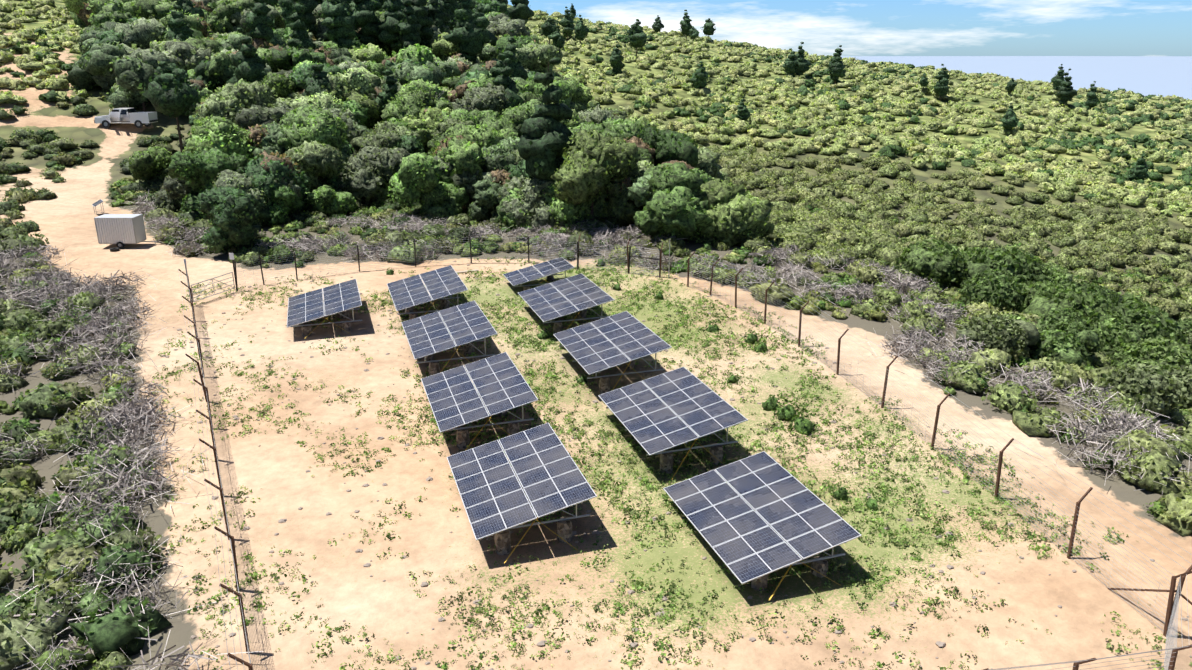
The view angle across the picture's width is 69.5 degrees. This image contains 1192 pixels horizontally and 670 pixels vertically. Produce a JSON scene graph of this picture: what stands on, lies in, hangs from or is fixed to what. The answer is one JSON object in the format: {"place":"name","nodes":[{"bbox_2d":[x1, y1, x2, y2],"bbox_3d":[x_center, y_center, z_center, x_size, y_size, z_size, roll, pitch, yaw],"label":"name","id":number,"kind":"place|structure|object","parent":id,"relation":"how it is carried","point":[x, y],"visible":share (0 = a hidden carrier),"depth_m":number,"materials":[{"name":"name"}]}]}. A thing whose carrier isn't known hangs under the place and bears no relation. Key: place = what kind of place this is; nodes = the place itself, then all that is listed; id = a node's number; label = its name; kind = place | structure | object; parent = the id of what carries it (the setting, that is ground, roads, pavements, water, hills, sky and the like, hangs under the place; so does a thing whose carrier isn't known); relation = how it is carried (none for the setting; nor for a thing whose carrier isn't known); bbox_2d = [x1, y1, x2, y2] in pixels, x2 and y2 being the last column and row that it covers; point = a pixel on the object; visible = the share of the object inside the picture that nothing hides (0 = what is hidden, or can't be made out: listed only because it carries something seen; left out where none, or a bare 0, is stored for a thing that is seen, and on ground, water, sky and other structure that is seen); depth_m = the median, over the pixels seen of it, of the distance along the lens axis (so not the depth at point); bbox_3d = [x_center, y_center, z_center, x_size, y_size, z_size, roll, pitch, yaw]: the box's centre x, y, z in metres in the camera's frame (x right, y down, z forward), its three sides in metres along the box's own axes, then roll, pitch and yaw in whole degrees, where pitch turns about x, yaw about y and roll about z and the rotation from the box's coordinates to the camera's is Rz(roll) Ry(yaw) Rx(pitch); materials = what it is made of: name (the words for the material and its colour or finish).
{"place":"outdoors","nodes":[
{"label":"outdoors","id":0,"kind":"place"},
{"bbox_2d":[0,0,1191,669],"bbox_3d":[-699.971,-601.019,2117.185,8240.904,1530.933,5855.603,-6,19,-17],"label":"terrain","id":1,"kind":"structure","parent":0,"point":[394,606],"depth_m":32.58,"materials":[{"name":"beige soil"}]},
{"bbox_2d":[92,199,104,214],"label":"panel on stand","id":2,"kind":"object","parent":1,"relation":"on","point":[98,202],"visible":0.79,"depth_m":77.61,"materials":[{"name":"grey metal"}]},
{"bbox_2d":[110,247,119,251],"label":"loose tyre","id":3,"kind":"object","parent":1,"relation":"on","point":[114,249],"visible":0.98,"depth_m":65.79,"materials":[{"name":"black rubber"}]},
{"bbox_2d":[94,214,157,248],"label":"box trailer","id":4,"kind":"object","parent":1,"relation":"on","point":[119,230],"visible":1,"depth_m":66.23,"materials":[{"name":"white metal"}]},
{"bbox_2d":[94,108,158,127],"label":"pickup truck","id":5,"kind":"object","parent":1,"relation":"on","point":[130,115],"visible":0.98,"depth_m":108.96,"materials":[{"name":"white paint"}]},
{"bbox_2d":[191,272,234,301],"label":"farm gate","id":6,"kind":"structure","parent":1,"relation":"on","point":[212,287],"depth_m":54.43,"materials":[{"name":"grey"}]},
{"bbox_2d":[287,279,361,338],"bbox_3d":[-16.010,-1.496,50.666,4.100,1.923,6.738,-6,19,-17],"label":"solar panel","id":7,"kind":"object","parent":1,"relation":"on","point":[342,298],"visible":0.92,"depth_m":49.83,"materials":[{"name":"blue"}]},
{"bbox_2d":[387,265,467,319],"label":"solar panel","id":8,"kind":"object","parent":1,"relation":"on","point":[408,294],"visible":0.79,"depth_m":51.35,"materials":[{"name":"blue"}]},
{"bbox_2d":[401,300,496,375],"bbox_3d":[-7.772,0.321,45.005,4.100,2.395,6.738,-6,19,-17],"label":"solar panel","id":9,"kind":"object","parent":1,"relation":"on","point":[467,324],"visible":0.81,"depth_m":44.26,"materials":[{"name":"blue"}]},
{"bbox_2d":[456,269,478,272],"bbox_3d":[-9.296,-4.407,59.903,2.200,0.060,0.350,-9,20,-25],"label":"plank on ground","id":10,"kind":"object","parent":1,"relation":"on","point":[466,271],"visible":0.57,"depth_m":59.86,"materials":[{"name":"beige wood"}]},
{"bbox_2d":[421,352,537,450],"bbox_3d":[-5.300,2.985,38.137,4.100,2.210,6.738,-6,19,-17],"label":"solar panel","id":11,"kind":"object","parent":1,"relation":"on","point":[499,383],"visible":0.96,"depth_m":37.26,"materials":[{"name":"blue"}]},
{"bbox_2d":[447,423,596,562],"bbox_3d":[-2.879,5.631,31.157,4.100,2.136,6.738,-6,19,-17],"label":"solar panel","id":12,"kind":"object","parent":1,"relation":"on","point":[550,477],"visible":0.94,"depth_m":30.26,"materials":[{"name":"blue"}]},
{"bbox_2d":[503,257,574,290],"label":"solar panel","id":13,"kind":"object","parent":1,"relation":"on","point":[549,269],"visible":0.75,"depth_m":56.20,"materials":[{"name":"blue"}]},
{"bbox_2d":[518,273,614,333],"bbox_3d":[-1.876,-1.643,50.348,4.100,2.235,6.738,-6,19,-17],"label":"solar panel","id":14,"kind":"object","parent":1,"relation":"on","point":[581,293],"visible":0.92,"depth_m":49.63,"materials":[{"name":"blue"}]},
{"bbox_2d":[0,0,1191,669],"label":"shrubs","id":15,"kind":"object","parent":1,"relation":"on","point":[112,632],"visible":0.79,"depth_m":94.45,"materials":[{"name":"green plant"}]},
{"bbox_2d":[0,0,1191,669],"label":"vegetation leaves","id":16,"kind":"object","parent":1,"relation":"on","point":[1176,336],"visible":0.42,"depth_m":56.21,"materials":[{"name":"green plant"}]},
{"bbox_2d":[0,190,1191,669],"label":"brush piles","id":17,"kind":"object","parent":1,"relation":"on","point":[100,328],"visible":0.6,"depth_m":43.48,"materials":[{"name":"grey plant"}]},
{"bbox_2d":[553,311,671,393],"bbox_3d":[0.659,0.975,43.089,4.100,2.408,6.738,-6,19,-17],"label":"solar panel","id":18,"kind":"object","parent":1,"relation":"on","point":[626,339],"visible":0.83,"depth_m":42.29,"materials":[{"name":"blue"}]},
{"bbox_2d":[142,1,1143,220],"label":"tree trunks","id":19,"kind":"object","parent":1,"relation":"on","point":[181,144],"depth_m":86.96,"materials":[{"name":"brown plant"}]},
{"bbox_2d":[598,367,747,478],"bbox_3d":[3.017,3.655,36.087,4.100,2.289,6.738,-6,19,-17],"label":"solar panel","id":20,"kind":"object","parent":1,"relation":"on","point":[691,407],"visible":0.92,"depth_m":35.20,"materials":[{"name":"blue"}]},
{"bbox_2d":[156,257,1191,669],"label":"stones","id":21,"kind":"object","parent":1,"relation":"on","point":[752,639],"visible":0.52,"depth_m":30.37,"materials":[{"name":"brown"}]},
{"bbox_2d":[179,233,1191,669],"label":"fence posts","id":22,"kind":"object","parent":1,"relation":"on","point":[1069,553],"visible":0.77,"depth_m":31.70,"materials":[{"name":"wood"}]},
{"bbox_2d":[178,237,1190,669],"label":"fence wires","id":23,"kind":"object","parent":22,"relation":"attached to","point":[1168,657],"visible":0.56,"depth_m":32.49,"materials":[{"name":"grey metal"}]},
{"bbox_2d":[663,451,861,599],"bbox_3d":[5.382,6.398,29.352,4.100,1.861,6.738,-6,19,-17],"label":"solar panel","id":24,"kind":"object","parent":1,"relation":"on","point":[746,542],"visible":0.96,"depth_m":28.61,"materials":[{"name":"blue"}]},
{"bbox_2d":[507,0,1191,55],"label":"sky","id":25,"kind":"structure","parent":0,"point":[862,27],"materials":[{"name":"blue"}]},
{"bbox_2d":[840,56,1191,99],"bbox_3d":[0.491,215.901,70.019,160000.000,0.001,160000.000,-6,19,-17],"label":"sea","id":26,"kind":"structure","parent":0,"point":[1164,76],"depth_m":14038.80,"materials":[{"name":"blue liquid"}]}
]}

